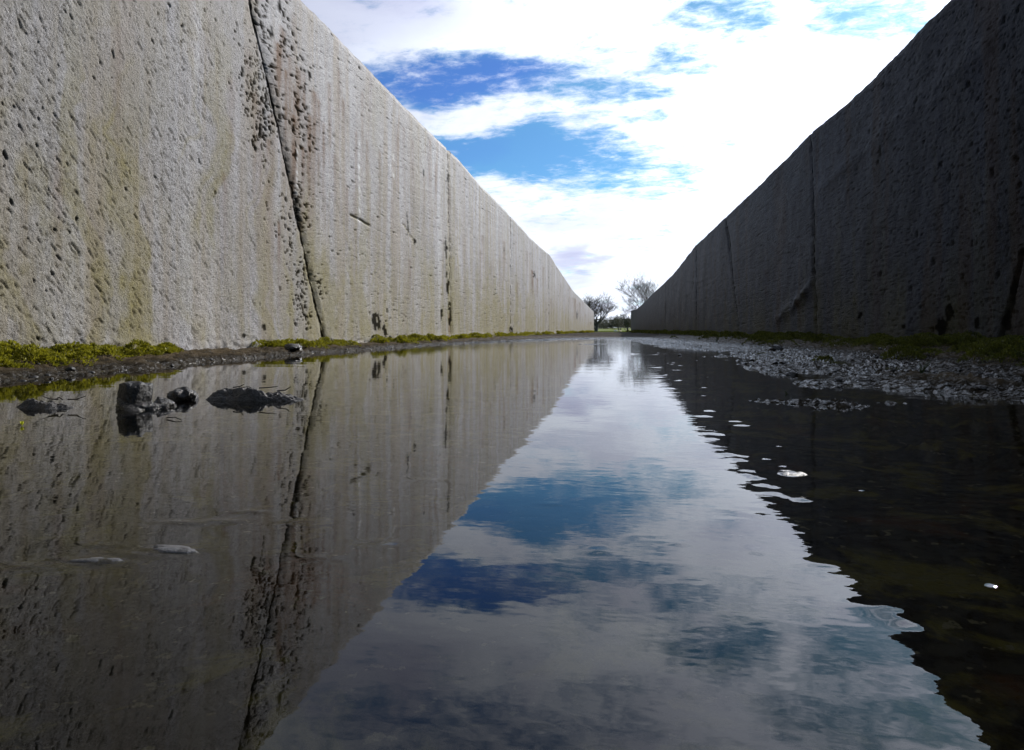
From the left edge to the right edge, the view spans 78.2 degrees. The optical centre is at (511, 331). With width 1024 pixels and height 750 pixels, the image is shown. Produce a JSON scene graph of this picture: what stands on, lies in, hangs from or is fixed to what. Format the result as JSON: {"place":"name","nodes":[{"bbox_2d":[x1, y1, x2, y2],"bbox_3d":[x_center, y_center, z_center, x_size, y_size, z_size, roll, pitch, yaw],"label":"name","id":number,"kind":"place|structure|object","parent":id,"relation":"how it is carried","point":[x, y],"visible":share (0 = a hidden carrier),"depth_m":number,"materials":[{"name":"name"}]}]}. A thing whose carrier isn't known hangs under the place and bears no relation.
{"place":"outdoors","nodes":[
{"label":"outdoors","id":0,"kind":"place"},
{"bbox_2d":[0,332,1023,749],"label":"ground","id":1,"kind":"structure","parent":0,"point":[422,574],"depth_m":0.46,"materials":[{"name":"soil"}]},
{"bbox_2d":[64,366,75,371],"bbox_3d":[-1.551,0.133,2.211,0.032,0.021,0.033,0,0,-36],"label":"pebble","id":2,"kind":"object","parent":1,"relation":"on","point":[69,368],"visible":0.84,"depth_m":2.20,"materials":[{"name":"stone"}]},
{"bbox_2d":[284,343,301,350],"bbox_3d":[-1.453,0.111,4.175,0.120,0.065,0.120,0,0,9],"label":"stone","id":3,"kind":"object","parent":1,"relation":"on","point":[292,347],"visible":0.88,"depth_m":4.14,"materials":[{"name":"grey stone"}]},
{"bbox_2d":[0,0,593,349],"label":"concrete wall","id":4,"kind":"structure","parent":1,"relation":"on","point":[205,174],"depth_m":3.98,"materials":[{"name":"grey concrete"}]},
{"bbox_2d":[0,330,593,367],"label":"moss","id":5,"kind":"object","parent":1,"relation":"on","point":[10,352],"visible":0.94,"depth_m":2.93,"materials":[{"name":"green plant"}]},
{"bbox_2d":[769,345,783,350],"bbox_3d":[2.008,0.133,4.797,0.099,0.061,0.105,0,0,9],"label":"mud clod","id":6,"kind":"object","parent":1,"relation":"on","point":[775,347],"visible":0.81,"depth_m":4.77,"materials":[{"name":"grey soil"}]},
{"bbox_2d":[785,370,797,374],"bbox_3d":[0.958,0.147,2.165,0.046,0.025,0.046,0,0,9],"label":"mud clod","id":7,"kind":"object","parent":1,"relation":"on","point":[791,372],"visible":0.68,"depth_m":2.15,"materials":[{"name":"grey stone"}]},
{"bbox_2d":[626,329,1023,366],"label":"moss","id":8,"kind":"object","parent":1,"relation":"on","point":[969,345],"visible":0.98,"depth_m":4.00,"materials":[{"name":"green plant"}]},
{"bbox_2d":[631,0,1023,339],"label":"concrete wall","id":9,"kind":"structure","parent":1,"relation":"on","point":[888,199],"depth_m":5.80,"materials":[{"name":"grey concrete"}]},
{"bbox_2d":[918,362,929,372],"bbox_3d":[1.412,0.127,2.158,0.039,0.051,0.056,0,0,36],"label":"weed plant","id":10,"kind":"object","parent":1,"relation":"on","point":[923,370],"visible":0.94,"depth_m":2.16,"materials":[{"name":"green plant"}]},
{"bbox_2d":[974,385,987,389],"bbox_3d":[1.106,0.134,1.488,0.023,0.015,0.027,0,0,-43],"label":"pebble","id":11,"kind":"object","parent":1,"relation":"on","point":[980,387],"visible":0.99,"depth_m":1.48,"materials":[{"name":"grey stone"}]},
{"bbox_2d":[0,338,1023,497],"bbox_3d":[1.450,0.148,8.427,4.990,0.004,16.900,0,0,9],"label":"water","id":12,"kind":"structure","parent":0,"point":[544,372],"depth_m":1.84,"materials":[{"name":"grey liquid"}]},
{"bbox_2d":[17,395,84,408],"bbox_3d":[-0.916,0.143,1.243,0.163,0.034,0.072,0,0,9],"label":"debris heap","id":13,"kind":"object","parent":12,"relation":"on","point":[34,403],"visible":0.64,"depth_m":1.23,"materials":[{"name":"grey stone"}]},
{"bbox_2d":[67,557,124,564],"bbox_3d":[-0.271,0.149,0.411,0.037,0.002,0.011,0,0,9],"label":"floating scum","id":14,"kind":"object","parent":12,"relation":"on","point":[96,560],"visible":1,"depth_m":0.41,"materials":[{"name":"grey"}]},
{"bbox_2d":[115,398,168,419],"bbox_3d":[-0.726,0.150,1.222,0.121,0.044,0.072,0,0,26],"label":"rock","id":15,"kind":"object","parent":12,"relation":"on","point":[121,404],"visible":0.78,"depth_m":1.20,"materials":[{"name":"grey stone"}]},
{"bbox_2d":[117,381,152,403],"bbox_3d":[-0.734,0.133,1.231,0.055,0.072,0.054,0,0,29],"label":"stone block","id":16,"kind":"object","parent":15,"relation":"on","point":[133,392],"depth_m":1.21,"materials":[{"name":"grey stone"}]},
{"bbox_2d":[154,397,176,407],"bbox_3d":[-0.692,0.146,1.251,0.045,0.034,0.048,0,0,9],"label":"mud clod","id":17,"kind":"object","parent":12,"relation":"on","point":[165,401],"visible":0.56,"depth_m":1.24,"materials":[{"name":"grey stone"}]},
{"bbox_2d":[151,545,200,554],"bbox_3d":[-0.231,0.149,0.432,0.042,0.002,0.015,0,0,9],"label":"floating scum","id":18,"kind":"object","parent":12,"relation":"on","point":[173,549],"visible":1,"depth_m":0.43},
{"bbox_2d":[166,386,198,400],"bbox_3d":[-0.721,0.146,1.384,0.060,0.049,0.064,0,0,9],"label":"rock","id":19,"kind":"object","parent":12,"relation":"on","point":[182,393],"visible":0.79,"depth_m":1.36,"materials":[{"name":"grey stone"}]},
{"bbox_2d":[205,384,303,406],"bbox_3d":[-0.563,0.138,1.383,0.250,0.045,0.079,0,0,9],"label":"debris heap","id":20,"kind":"object","parent":12,"relation":"on","point":[240,393],"visible":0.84,"depth_m":1.37,"materials":[{"name":"grey stone"}]},
{"bbox_2d":[778,470,807,476],"bbox_3d":[0.296,0.149,0.665,0.029,0.002,0.027,0,0,9],"label":"floating scum","id":21,"kind":"object","parent":12,"relation":"on","point":[792,473],"visible":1,"depth_m":0.66,"materials":[{"name":"white"}]},
{"bbox_2d":[598,328,630,330],"bbox_3d":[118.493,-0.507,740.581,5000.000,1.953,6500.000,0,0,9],"label":"field","id":22,"kind":"structure","parent":0,"point":[609,329],"depth_m":166.39,"materials":[{"name":"green plant"}]},
{"bbox_2d":[583,292,618,331],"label":"bare tree","id":23,"kind":"object","parent":22,"relation":"on","point":[606,309],"visible":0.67,"depth_m":99.06,"materials":[{"name":"grey plant"}]},
{"bbox_2d":[594,317,608,328],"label":"evergreen bush","id":24,"kind":"object","parent":22,"relation":"on","point":[607,318],"visible":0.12,"depth_m":184.29,"materials":[{"name":"green plant"}]},
{"bbox_2d":[601,314,623,329],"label":"evergreen bush","id":25,"kind":"object","parent":22,"relation":"on","point":[612,321],"visible":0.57,"depth_m":157.67,"materials":[{"name":"green plant"}]},
{"bbox_2d":[604,322,624,328],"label":"evergreen bush","id":26,"kind":"object","parent":22,"relation":"on","point":[610,326],"visible":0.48,"depth_m":172.52,"materials":[{"name":"green plant"}]},
{"bbox_2d":[613,314,630,330],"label":"evergreen bush","id":27,"kind":"object","parent":22,"relation":"on","point":[627,322],"visible":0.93,"depth_m":147.83,"materials":[{"name":"green plant"}]},
{"bbox_2d":[615,273,657,309],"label":"bare tree","id":28,"kind":"object","parent":22,"relation":"on","point":[641,292],"visible":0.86,"depth_m":116.63,"materials":[{"name":"grey plant"}]},
{"bbox_2d":[301,0,949,327],"label":"sky","id":29,"kind":"structure","parent":0,"point":[617,135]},
{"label":"grass","id":30,"kind":"object","parent":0,"visible":0},
{"bbox_2d":[621,303,635,320],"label":"bare tree","id":31,"kind":"object","parent":30,"relation":"on","point":[629,311],"visible":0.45,"depth_m":125.45,"materials":[{"name":"grey plant"}]}
]}

